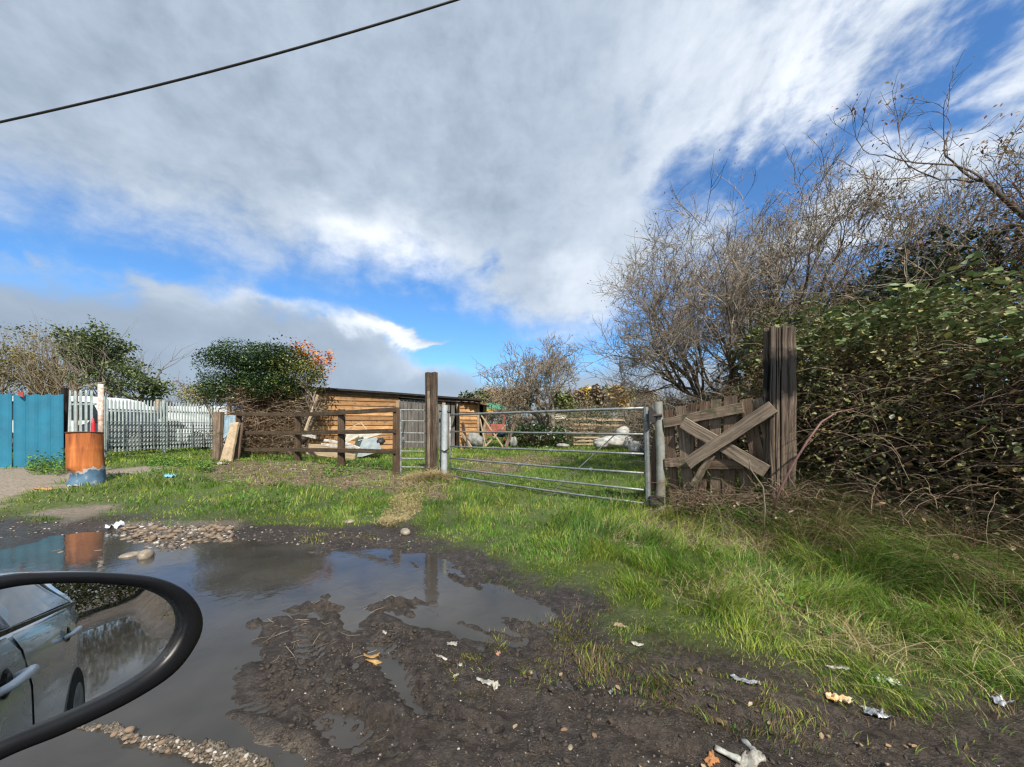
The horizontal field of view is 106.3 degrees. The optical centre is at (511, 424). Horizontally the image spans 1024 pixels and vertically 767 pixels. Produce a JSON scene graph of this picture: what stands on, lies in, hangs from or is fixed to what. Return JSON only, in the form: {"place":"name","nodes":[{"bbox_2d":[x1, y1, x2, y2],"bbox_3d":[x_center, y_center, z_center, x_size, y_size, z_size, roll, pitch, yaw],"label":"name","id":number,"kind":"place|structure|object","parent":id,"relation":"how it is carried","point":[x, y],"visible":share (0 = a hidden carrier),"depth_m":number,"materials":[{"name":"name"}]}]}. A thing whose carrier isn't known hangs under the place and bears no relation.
{"place":"outdoors","nodes":[
{"label":"outdoors","id":0,"kind":"place"},
{"bbox_2d":[0,571,202,759],"bbox_3d":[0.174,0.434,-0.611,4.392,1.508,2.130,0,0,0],"label":"wing mirror","id":1,"kind":"object","parent":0,"point":[79,648],"visible":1,"depth_m":0.35,"materials":[{"name":"black plastic"},{"name":"mirror glass"}]},
{"bbox_2d":[0,0,459,123],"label":"overhead cable","id":2,"kind":"object","parent":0,"point":[233,65],"visible":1,"depth_m":8.98,"materials":[{"name":"black metal"}]},
{"bbox_2d":[353,436,367,456],"bbox_3d":[-3.883,0.569,9.943,0.476,0.523,0.394,0,0,0],"label":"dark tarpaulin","id":3,"kind":"object","parent":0,"point":[357,443],"visible":0.42,"depth_m":10.01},
{"bbox_2d":[345,429,358,441],"bbox_3d":[-4.321,0.303,10.354,0.335,0.351,0.698,0,0,-27],"label":"grey sheet","id":4,"kind":"object","parent":3,"relation":"on","point":[349,437],"visible":0.56,"depth_m":10.24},
{"bbox_2d":[358,433,379,440],"bbox_3d":[-3.812,0.277,10.353,0.630,0.290,0.550,0,0,-17],"label":"cream sheet","id":5,"kind":"object","parent":3,"relation":"on","point":[367,435],"visible":0.46,"depth_m":10.20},
{"bbox_2d":[0,519,998,766],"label":"gravel","id":6,"kind":"structure","parent":0,"point":[178,743],"depth_m":1.41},
{"bbox_2d":[0,426,1023,766],"bbox_3d":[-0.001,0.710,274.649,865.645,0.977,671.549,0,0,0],"label":"ground","id":7,"kind":"structure","parent":0,"point":[654,732],"depth_m":1.79,"materials":[{"name":"soil"}]},
{"bbox_2d":[0,391,63,466],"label":"blue sheet fence","id":8,"kind":"object","parent":7,"relation":"on","point":[38,422],"visible":0.79,"depth_m":7.63,"materials":[{"name":"metal"}]},
{"bbox_2d":[24,448,67,475],"bbox_3d":[-8.713,0.677,7.272,2.829,0.458,0.668,0,0,37],"label":"weed patch","id":9,"kind":"object","parent":7,"relation":"on","point":[34,467],"visible":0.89,"depth_m":6.92,"materials":[{"name":"green plant"}]},
{"bbox_2d":[0,307,119,395],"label":"willow tree","id":10,"kind":"object","parent":7,"relation":"on","point":[39,374],"visible":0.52,"depth_m":18.67,"materials":[{"name":"brown plant"}]},
{"bbox_2d":[60,387,68,464],"bbox_3d":[-9.228,0.142,7.900,0.134,1.825,0.086,0,0,0],"label":"fence post","id":11,"kind":"object","parent":7,"relation":"on","point":[64,391],"visible":0.34,"depth_m":7.89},
{"bbox_2d":[12,396,152,448],"bbox_3d":[-14.660,-0.060,13.147,4.600,1.746,1.726,0,0,0],"label":"fence","id":12,"kind":"object","parent":7,"relation":"on","point":[95,407],"visible":0.06,"depth_m":12.37,"materials":[{"name":"metal"}]},
{"bbox_2d":[68,390,96,431],"bbox_3d":[-9.944,-0.037,8.868,0.739,1.537,0.068,0,0,8],"label":"palisade fence","id":13,"kind":"object","parent":7,"relation":"on","point":[80,404],"visible":0.65,"depth_m":8.84,"materials":[{"name":"metal"}]},
{"bbox_2d":[64,431,105,485],"bbox_3d":[-6.878,0.532,6.202,0.476,0.857,0.445,0,0,0],"label":"rusty drum","id":14,"kind":"object","parent":7,"relation":"on","point":[84,457],"visible":0.99,"depth_m":6.06,"materials":[{"name":"orange paint"}]},
{"bbox_2d":[0,314,195,404],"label":"leafy tree","id":15,"kind":"object","parent":7,"relation":"on","point":[79,354],"visible":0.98,"depth_m":17.09,"materials":[{"name":"green plant"}]},
{"bbox_2d":[98,384,103,442],"bbox_3d":[-9.314,0.057,8.700,0.108,1.964,0.097,0,0,0],"label":"steel post","id":16,"kind":"object","parent":7,"relation":"on","point":[100,407],"visible":0.66,"depth_m":8.67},
{"bbox_2d":[104,520,124,528],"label":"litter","id":17,"kind":"object","parent":7,"relation":"on","point":[116,525],"visible":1,"depth_m":4.21,"materials":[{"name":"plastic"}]},
{"bbox_2d":[78,411,186,450],"bbox_3d":[-12.453,0.189,12.747,2.300,1.246,1.726,0,0,0],"label":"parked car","id":18,"kind":"object","parent":7,"relation":"on","point":[95,416],"visible":0.18,"depth_m":11.98,"materials":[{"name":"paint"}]},
{"bbox_2d":[123,397,174,406],"bbox_3d":[-17.478,-0.253,18.200,1.700,2.084,2.000,0,0,0],"label":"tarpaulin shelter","id":19,"kind":"object","parent":7,"relation":"on","point":[141,399],"visible":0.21,"depth_m":17.66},
{"bbox_2d":[104,396,213,456],"bbox_3d":[-10.194,0.102,11.262,0.130,1.671,2.861,0,0,14],"label":"palisade fence","id":20,"kind":"object","parent":7,"relation":"on","point":[163,411],"visible":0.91,"depth_m":11.04,"materials":[{"name":"metal"}]},
{"bbox_2d":[107,421,212,450],"bbox_3d":[-10.094,0.297,11.236,0.034,0.804,2.804,0,0,14],"label":"panel","id":21,"kind":"object","parent":20,"relation":"attached to","point":[153,434],"visible":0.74,"depth_m":10.94,"materials":[{"name":"metal"}]},
{"bbox_2d":[144,454,189,473],"bbox_3d":[-7.442,0.802,8.286,0.714,0.247,3.230,0,0,-44],"label":"weed patch","id":22,"kind":"object","parent":7,"relation":"on","point":[170,462],"visible":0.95,"depth_m":8.03,"materials":[{"name":"green plant"}]},
{"bbox_2d":[137,377,208,406],"bbox_3d":[-18.767,-0.978,21.939,3.614,3.595,4.085,0,0,-14],"label":"bare bush","id":23,"kind":"object","parent":7,"relation":"on","point":[183,394],"visible":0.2,"depth_m":21.96,"materials":[{"name":"brown plant"}]},
{"bbox_2d":[117,399,232,446],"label":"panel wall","id":24,"kind":"structure","parent":7,"relation":"on","point":[158,400],"depth_m":14.94,"materials":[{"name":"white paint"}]},
{"bbox_2d":[149,419,224,448],"bbox_3d":[-11.560,0.307,13.747,3.000,1.016,1.726,0,0,0],"label":"parked car","id":25,"kind":"object","parent":7,"relation":"on","point":[194,431],"visible":0.09,"depth_m":12.97,"materials":[{"name":"silver metal"}]},
{"bbox_2d":[212,411,224,459],"bbox_3d":[-7.044,0.366,9.200,0.218,1.368,0.141,0,0,0],"label":"gate post","id":26,"kind":"object","parent":7,"relation":"on","point":[218,430],"visible":0.84,"depth_m":9.13,"materials":[{"name":"brown wood"}]},
{"bbox_2d":[220,422,239,461],"bbox_3d":[-6.642,0.409,9.103,0.297,0.948,0.477,0,0,0],"label":"concrete slab","id":27,"kind":"object","parent":7,"relation":"on","point":[228,451],"depth_m":9.06,"materials":[{"name":"beige stone"}]},
{"bbox_2d":[233,423,243,459],"bbox_3d":[-6.674,0.399,9.325,0.210,0.900,0.206,0,0,0],"label":"leaning board","id":28,"kind":"object","parent":7,"relation":"on","point":[237,452],"visible":0.51,"depth_m":9.30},
{"bbox_2d":[163,337,330,456],"bbox_3d":[-7.074,-0.709,10.359,4.684,3.322,2.780,0,0,0],"label":"ivy tree","id":29,"kind":"object","parent":7,"relation":"on","point":[264,360],"visible":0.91,"depth_m":10.10,"materials":[{"name":"green plant"}]},
{"bbox_2d":[304,395,318,430],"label":"dead branch","id":30,"kind":"object","parent":29,"relation":"attached to","point":[309,417],"visible":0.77,"depth_m":10.00,"materials":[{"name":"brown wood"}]},
{"bbox_2d":[206,380,321,457],"bbox_3d":[-6.711,-0.227,10.407,3.454,2.583,2.081,0,0,0],"label":"dead brush","id":31,"kind":"object","parent":7,"relation":"on","point":[244,406],"visible":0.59,"depth_m":10.20,"materials":[{"name":"brown plant"}]},
{"bbox_2d":[196,458,363,477],"bbox_3d":[-4.851,0.815,7.644,4.281,0.344,1.426,0,0,4],"label":"weed patch","id":32,"kind":"object","parent":7,"relation":"on","point":[204,465],"visible":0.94,"depth_m":7.51,"materials":[{"name":"green plant"}]},
{"bbox_2d":[259,332,338,446],"bbox_3d":[-6.051,-0.893,10.979,2.015,3.465,1.433,0,0,22],"label":"red leaf tree","id":33,"kind":"object","parent":7,"relation":"on","point":[318,361],"visible":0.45,"depth_m":11.02,"materials":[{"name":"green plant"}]},
{"bbox_2d":[236,407,400,474],"bbox_3d":[-4.479,0.371,8.547,5.510,1.400,0.377,0,0,28],"label":"post and rail fence","id":34,"kind":"object","parent":7,"relation":"on","point":[341,450],"visible":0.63,"depth_m":7.91,"materials":[{"name":"brown wood"}]},
{"bbox_2d":[223,415,235,439],"bbox_3d":[-7.188,0.073,9.766,0.370,0.634,0.032,0,0,0],"label":"corrugated sheet","id":35,"kind":"object","parent":34,"relation":"attached to","point":[228,420],"visible":0.46,"depth_m":9.76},
{"bbox_2d":[308,444,336,447],"bbox_3d":[-4.742,0.567,9.650,0.783,0.161,0.055,0,0,7],"label":"board","id":36,"kind":"object","parent":7,"relation":"on","point":[314,446],"visible":0.32,"depth_m":9.64,"materials":[{"name":"brown wood"}]},
{"bbox_2d":[202,459,451,497],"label":"fence litter","id":37,"kind":"object","parent":7,"relation":"on","point":[328,475],"visible":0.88,"depth_m":6.89,"materials":[{"name":"brown plant"}]},
{"bbox_2d":[305,447,355,459],"bbox_3d":[-4.460,0.715,9.400,1.350,0.310,0.035,0,0,9],"label":"board","id":38,"kind":"object","parent":7,"relation":"on","point":[351,456],"visible":0.48,"depth_m":9.38,"materials":[{"name":"brown wood"}]},
{"bbox_2d":[239,382,482,453],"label":"timber shed","id":39,"kind":"structure","parent":7,"relation":"on","point":[347,399],"depth_m":12.42,"materials":[{"name":"brown wood"}]},
{"bbox_2d":[357,437,380,456],"bbox_3d":[-3.537,0.569,9.721,0.709,0.501,0.632,0,0,0],"label":"grey sheet","id":40,"kind":"object","parent":7,"relation":"on","point":[368,443],"visible":0.77,"depth_m":9.77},
{"bbox_2d":[0,532,741,766],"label":"puddle water","id":41,"kind":"structure","parent":7,"relation":"on","point":[232,588],"depth_m":2.39,"materials":[{"name":"liquid"}]},
{"bbox_2d":[118,551,139,557],"bbox_3d":[-3.357,1.148,3.387,0.134,0.051,0.162,0,0,0],"label":"stone","id":42,"kind":"object","parent":41,"relation":"on","point":[130,554],"visible":0.66,"depth_m":3.35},
{"bbox_2d":[136,549,154,559],"bbox_3d":[-3.183,1.134,3.331,0.110,0.105,0.130,0,0,0],"label":"stone","id":43,"kind":"object","parent":41,"relation":"on","point":[145,554],"visible":0.81,"depth_m":3.30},
{"bbox_2d":[253,540,410,663],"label":"reed bits","id":44,"kind":"object","parent":41,"relation":"on","point":[319,634],"visible":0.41,"depth_m":2.08,"materials":[{"name":"brown plant"}]},
{"bbox_2d":[373,486,436,526],"bbox_3d":[-1.326,1.043,5.094,0.894,0.166,1.964,0,0,-16],"label":"straw","id":45,"kind":"object","parent":7,"relation":"on","point":[389,519],"visible":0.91,"depth_m":4.96,"materials":[{"name":"beige plant"}]},
{"bbox_2d":[400,409,424,473],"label":"wicket gate","id":46,"kind":"structure","parent":7,"relation":"on","point":[401,439],"depth_m":7.13,"materials":[{"name":"metal"}]},
{"bbox_2d":[398,466,460,487],"bbox_3d":[-1.423,0.840,6.591,1.451,0.309,1.284,0,0,0],"label":"dry tuft","id":47,"kind":"object","parent":7,"relation":"on","point":[431,473],"visible":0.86,"depth_m":6.50,"materials":[{"name":"beige plant"}]},
{"bbox_2d":[425,372,437,471],"bbox_3d":[-1.439,0.140,6.876,0.210,2.181,0.223,0,0,-28],"label":"gate post","id":48,"kind":"object","parent":7,"relation":"on","point":[431,419],"visible":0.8,"depth_m":6.84,"materials":[{"name":"brown wood"}]},
{"bbox_2d":[439,405,449,474],"bbox_3d":[-1.229,0.395,6.821,0.316,1.488,0.154,0,0,39],"label":"latch post","id":49,"kind":"object","parent":7,"relation":"on","point":[443,433],"visible":0.78,"depth_m":6.76,"materials":[{"name":"metal"}]},
{"bbox_2d":[461,422,468,448],"bbox_3d":[-1.575,0.364,12.850,0.036,0.938,0.542,0,0,-34],"label":"timber board","id":50,"kind":"object","parent":7,"relation":"on","point":[464,433],"visible":0.8,"depth_m":12.84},
{"bbox_2d":[458,390,477,398],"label":"tree","id":51,"kind":"object","parent":7,"relation":"on","point":[468,395],"visible":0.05,"depth_m":50.95,"materials":[{"name":"green plant"}]},
{"bbox_2d":[457,401,486,448],"bbox_3d":[-1.368,0.015,13.800,1.039,1.694,2.000,0,0,0],"label":"lean to","id":52,"kind":"object","parent":7,"relation":"on","point":[471,422],"visible":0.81,"depth_m":13.35,"materials":[{"name":"brown wood"}]},
{"bbox_2d":[467,433,483,446],"bbox_3d":[-1.273,0.530,13.202,0.595,0.546,0.532,0,0,0],"label":"bulk bag","id":53,"kind":"object","parent":7,"relation":"on","point":[475,440],"visible":0.8,"depth_m":12.99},
{"bbox_2d":[471,388,490,403],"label":"tree","id":54,"kind":"object","parent":7,"relation":"on","point":[476,392],"visible":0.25,"depth_m":52.36,"materials":[{"name":"green plant"}]},
{"bbox_2d":[476,677,491,685],"bbox_3d":[-0.118,1.113,1.668,0.098,0.020,0.022,0,0,34],"label":"torn wrapper","id":55,"kind":"object","parent":7,"relation":"on","point":[488,682],"visible":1,"depth_m":1.67,"materials":[{"name":"paper"}]},
{"bbox_2d":[481,386,507,416],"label":"tree","id":56,"kind":"object","parent":7,"relation":"on","point":[493,389],"visible":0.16,"depth_m":53.07,"materials":[{"name":"orange plant"}]},
{"bbox_2d":[487,403,506,439],"bbox_3d":[-1.038,-0.131,19.470,1.578,1.972,1.260,0,0,0],"label":"play canopy","id":57,"kind":"object","parent":7,"relation":"on","point":[495,427],"visible":0.18,"depth_m":19.00,"materials":[{"name":"red paint"}]},
{"bbox_2d":[505,414,519,446],"bbox_3d":[0.003,0.181,13.552,0.640,1.232,0.055,0,0,-34],"label":"timber plank","id":58,"kind":"object","parent":7,"relation":"on","point":[511,429],"visible":0.81,"depth_m":13.53,"materials":[{"name":"brown wood"}]},
{"bbox_2d":[399,400,651,432],"bbox_3d":[0.137,-0.756,33.626,29.547,3.489,5.698,0,0,-6],"label":"hedge","id":59,"kind":"object","parent":7,"relation":"on","point":[559,422],"visible":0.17,"depth_m":33.76,"materials":[{"name":"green plant"}]},
{"bbox_2d":[62,491,989,634],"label":"broad weeds","id":60,"kind":"object","parent":7,"relation":"on","point":[828,630],"visible":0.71,"depth_m":2.30,"materials":[{"name":"green plant"}]},
{"bbox_2d":[471,329,583,445],"bbox_3d":[0.495,-1.294,13.841,4.212,4.534,4.543,0,0,0],"label":"hawthorn tree","id":61,"kind":"object","parent":7,"relation":"on","point":[549,369],"visible":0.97,"depth_m":13.69,"materials":[{"name":"brown plant"}]},
{"bbox_2d":[502,422,584,447],"bbox_3d":[1.179,0.571,14.194,3.219,1.382,1.718,0,0,0],"label":"ivy bush","id":62,"kind":"object","parent":7,"relation":"on","point":[538,429],"visible":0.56,"depth_m":13.87,"materials":[{"name":"green plant"}]},
{"bbox_2d":[546,388,584,421],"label":"tree","id":63,"kind":"object","parent":7,"relation":"on","point":[562,397],"visible":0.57,"depth_m":42.58,"materials":[{"name":"green plant"}]},
{"bbox_2d":[509,418,631,428],"bbox_3d":[2.565,0.317,15.985,5.411,1.205,0.110,0,0,0],"label":"field fence","id":64,"kind":"object","parent":7,"relation":"on","point":[596,419],"visible":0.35,"depth_m":15.94,"materials":[{"name":"brown wood"}]},
{"bbox_2d":[522,418,627,444],"bbox_3d":[2.862,0.385,15.461,5.719,1.358,1.864,0,0,0],"label":"rust brush","id":65,"kind":"object","parent":7,"relation":"on","point":[611,427],"visible":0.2,"depth_m":15.20,"materials":[{"name":"brown plant"}]},
{"bbox_2d":[531,398,621,442],"bbox_3d":[2.597,0.003,15.484,3.928,2.387,2.140,0,0,0],"label":"twiggy bush","id":66,"kind":"object","parent":7,"relation":"on","point":[571,422],"visible":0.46,"depth_m":15.28,"materials":[{"name":"brown plant"}]},
{"bbox_2d":[568,386,595,417],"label":"tree","id":67,"kind":"object","parent":7,"relation":"on","point":[579,395],"visible":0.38,"depth_m":48.34,"materials":[{"name":"brown plant"}]},
{"bbox_2d":[571,423,595,432],"bbox_3d":[2.831,0.140,15.235,1.000,0.385,0.110,0,0,0],"label":"pallet","id":68,"kind":"object","parent":7,"relation":"on","point":[586,424],"visible":0.49,"depth_m":15.18,"materials":[{"name":"brown wood"}]},
{"bbox_2d":[573,437,598,444],"bbox_3d":[2.868,0.619,14.835,1.000,0.321,0.110,0,0,0],"label":"pallet","id":69,"kind":"object","parent":7,"relation":"on","point":[589,441],"visible":0.67,"depth_m":14.78,"materials":[{"name":"brown wood"}]},
{"bbox_2d":[273,631,900,766],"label":"mud twigs","id":70,"kind":"object","parent":7,"relation":"on","point":[534,696],"visible":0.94,"depth_m":1.50,"materials":[{"name":"brown plant"}]},
{"bbox_2d":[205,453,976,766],"bbox_3d":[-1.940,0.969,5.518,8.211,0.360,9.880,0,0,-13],"label":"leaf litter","id":71,"kind":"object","parent":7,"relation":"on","point":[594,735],"visible":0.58,"depth_m":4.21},
{"bbox_2d":[586,384,610,418],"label":"tree","id":72,"kind":"object","parent":7,"relation":"on","point":[594,393],"visible":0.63,"depth_m":50.93,"materials":[{"name":"brown plant"}]},
{"bbox_2d":[593,441,607,447],"bbox_3d":[2.863,0.634,12.401,0.484,0.245,0.402,0,0,0],"label":"bulk bag","id":73,"kind":"object","parent":7,"relation":"on","point":[598,444],"visible":0.84,"depth_m":12.25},
{"bbox_2d":[593,435,633,447],"bbox_3d":[3.340,0.549,12.589,1.348,0.412,0.800,0,0,0],"label":"bulk bag","id":74,"kind":"object","parent":7,"relation":"on","point":[615,441],"visible":0.63,"depth_m":12.27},
{"bbox_2d":[616,426,630,435],"bbox_3d":[3.752,0.271,12.986,0.505,0.470,0.514,0,0,0],"label":"bulk bag","id":75,"kind":"object","parent":74,"relation":"on","point":[620,430],"visible":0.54,"depth_m":12.81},
{"bbox_2d":[214,455,1023,727],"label":"dry grass","id":76,"kind":"structure","parent":7,"relation":"on","point":[872,651],"depth_m":2.00,"materials":[{"name":"plant"}]},
{"bbox_2d":[601,384,637,413],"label":"tree","id":77,"kind":"object","parent":7,"relation":"on","point":[625,400],"visible":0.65,"depth_m":44.14,"materials":[{"name":"beige plant"}]},
{"bbox_2d":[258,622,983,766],"bbox_3d":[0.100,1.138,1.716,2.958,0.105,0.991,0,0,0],"label":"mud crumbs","id":78,"kind":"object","parent":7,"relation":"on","point":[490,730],"visible":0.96,"depth_m":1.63,"materials":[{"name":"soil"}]},
{"bbox_2d":[628,441,643,452],"bbox_3d":[3.126,0.570,9.607,0.416,0.359,0.410,0,0,0],"label":"bulk bag","id":79,"kind":"object","parent":7,"relation":"on","point":[631,448],"visible":0.48,"depth_m":9.46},
{"bbox_2d":[633,385,661,406],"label":"tree","id":80,"kind":"object","parent":7,"relation":"on","point":[652,394],"visible":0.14,"depth_m":45.58,"materials":[{"name":"brown plant"}]},
{"bbox_2d":[644,401,664,508],"bbox_3d":[1.651,0.447,4.431,0.251,1.433,0.141,0,0,0],"label":"hinge post","id":81,"kind":"object","parent":7,"relation":"on","point":[655,415],"visible":0.91,"depth_m":4.41,"materials":[{"name":"grey metal"}]},
{"bbox_2d":[449,407,650,504],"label":"field gate","id":82,"kind":"structure","parent":81,"relation":"attached to","point":[646,453],"depth_m":5.16,"materials":[{"name":"metal"}]},
{"bbox_2d":[650,396,777,506],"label":"broken wooden gate","id":83,"kind":"structure","parent":81,"relation":"attached to","point":[714,442],"depth_m":3.99,"materials":[{"name":"grey wood"}]},
{"bbox_2d":[606,505,810,551],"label":"brown twigs","id":84,"kind":"object","parent":7,"relation":"on","point":[692,529],"visible":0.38,"depth_m":3.56,"materials":[{"name":"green plant"}]},
{"bbox_2d":[703,750,719,766],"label":"dead leaf","id":85,"kind":"object","parent":7,"relation":"on","point":[710,759],"visible":1,"depth_m":1.29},
{"bbox_2d":[602,346,847,479],"bbox_3d":[5.182,-0.356,11.383,5.048,2.745,15.126,0,0,12],"label":"field hedge","id":86,"kind":"object","parent":7,"relation":"on","point":[675,402],"visible":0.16,"depth_m":7.47,"materials":[{"name":"brown plant"}]},
{"bbox_2d":[714,745,740,763],"bbox_3d":[0.727,1.109,1.293,0.077,0.021,0.031,0,0,36],"label":"plastic bottle","id":87,"kind":"object","parent":7,"relation":"on","point":[731,755],"visible":1,"depth_m":1.29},
{"bbox_2d":[730,674,760,684],"bbox_3d":[1.001,1.093,1.648,0.116,0.030,0.041,0,0,26],"label":"foil wrapper","id":88,"kind":"object","parent":7,"relation":"on","point":[734,676],"visible":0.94,"depth_m":1.65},
{"bbox_2d":[741,738,756,750],"bbox_3d":[0.810,1.096,1.309,0.026,0.027,0.068,0,0,0],"label":"cardboard tube","id":89,"kind":"object","parent":7,"relation":"on","point":[746,742],"visible":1,"depth_m":1.32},
{"bbox_2d":[734,746,765,766],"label":"torn wrapper","id":90,"kind":"object","parent":7,"relation":"on","point":[753,757],"visible":1,"depth_m":1.26,"materials":[{"name":"paper"}]},
{"bbox_2d":[749,460,765,536],"bbox_3d":[1.950,0.597,3.043,0.318,0.653,0.053,0,0,-37],"label":"bramble shoot","id":91,"kind":"object","parent":7,"relation":"on","point":[763,528],"visible":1,"depth_m":3.08,"materials":[{"name":"brown plant"}]},
{"bbox_2d":[762,324,796,521],"bbox_3d":[2.542,0.154,3.650,0.240,2.188,0.157,0,0,6],"label":"gate post","id":92,"kind":"object","parent":7,"relation":"on","point":[779,394],"visible":0.67,"depth_m":3.58,"materials":[{"name":"wood"}]},
{"bbox_2d":[554,123,1006,487],"bbox_3d":[4.185,-1.430,6.475,6.520,5.936,5.375,0,0,-37],"label":"bare tree","id":93,"kind":"object","parent":7,"relation":"on","point":[731,317],"visible":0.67,"depth_m":5.42,"materials":[{"name":"brown plant"}]},
{"bbox_2d":[639,451,1023,607],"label":"bramble tangle","id":94,"kind":"object","parent":7,"relation":"on","point":[778,508],"visible":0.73,"depth_m":3.23,"materials":[{"name":"brown plant"}]},
{"bbox_2d":[825,692,852,703],"bbox_3d":[1.321,1.105,1.553,0.090,0.029,0.056,0,0,20],"label":"torn carton","id":95,"kind":"object","parent":7,"relation":"on","point":[834,697],"visible":1,"depth_m":1.55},
{"bbox_2d":[676,251,1023,566],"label":"bramble hedge","id":96,"kind":"object","parent":7,"relation":"on","point":[908,426],"visible":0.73,"depth_m":3.19,"materials":[{"name":"green plant"}]},
{"bbox_2d":[769,406,863,517],"bbox_3d":[2.634,0.314,3.216,0.897,0.954,0.182,0,0,-6],"label":"bramble cane","id":97,"kind":"object","parent":96,"relation":"attached to","point":[791,467],"visible":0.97,"depth_m":3.16,"materials":[{"name":"brown plant"}]},
{"bbox_2d":[958,451,998,545],"bbox_3d":[3.241,0.522,2.658,0.072,0.677,0.202,0,0,-37],"label":"bramble shoot","id":98,"kind":"object","parent":96,"relation":"attached to","point":[971,489],"visible":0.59,"depth_m":2.68,"materials":[{"name":"brown plant"}]},
{"bbox_2d":[702,134,1023,432],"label":"bare tree","id":99,"kind":"object","parent":7,"relation":"on","point":[940,218],"visible":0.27,"depth_m":4.59,"materials":[{"name":"brown plant"}]},
{"bbox_2d":[859,705,890,719],"bbox_3d":[1.401,1.105,1.483,0.082,0.034,0.055,0,0,13],"label":"crushed can","id":100,"kind":"object","parent":7,"relation":"on","point":[872,711],"visible":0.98,"depth_m":1.47,"materials":[{"name":"metal"}]},
{"bbox_2d":[874,673,902,685],"bbox_3d":[1.616,1.095,1.657,0.095,0.032,0.060,0,0,21],"label":"plastic bag","id":101,"kind":"object","parent":7,"relation":"on","point":[890,680],"visible":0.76,"depth_m":1.65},
{"bbox_2d":[771,210,1021,392],"bbox_3d":[5.323,-1.370,5.558,3.670,3.615,2.569,0,0,-31],"label":"bare tree","id":102,"kind":"object","parent":7,"relation":"on","point":[842,274],"visible":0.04,"depth_m":5.58,"materials":[{"name":"brown plant"}]},
{"bbox_2d":[773,140,1023,379],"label":"bare tree","id":103,"kind":"object","parent":7,"relation":"on","point":[998,203],"visible":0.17,"depth_m":5.03,"materials":[{"name":"brown plant"}]},
{"bbox_2d":[808,50,1023,387],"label":"bare tree","id":104,"kind":"object","parent":7,"relation":"on","point":[1000,194],"visible":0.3,"depth_m":4.65,"materials":[{"name":"brown plant"}]},
{"bbox_2d":[824,212,1023,392],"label":"evergreen shrub","id":105,"kind":"object","parent":7,"relation":"on","point":[910,269],"visible":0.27,"depth_m":4.59,"materials":[{"name":"green plant"}]},
{"bbox_2d":[991,694,1014,706],"bbox_3d":[1.981,1.114,1.552,0.069,0.027,0.045,0,0,-9],"label":"plastic scrap","id":106,"kind":"object","parent":7,"relation":"on","point":[997,699],"visible":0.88,"depth_m":1.55,"materials":[{"name":"plastic"}]},
{"bbox_2d":[0,435,1023,766],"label":"grass","id":107,"kind":"structure","parent":0,"point":[832,599],"depth_m":2.81,"materials":[{"name":"plant"}]},
{"bbox_2d":[0,0,1023,424],"label":"sky","id":108,"kind":"structure","parent":0,"point":[404,199],"materials":[{"name":"blue"}]},
{"bbox_2d":[638,428,1023,640],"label":"long grass","id":109,"kind":"structure","parent":0,"point":[832,532],"depth_m":2.78,"materials":[{"name":"plant"}]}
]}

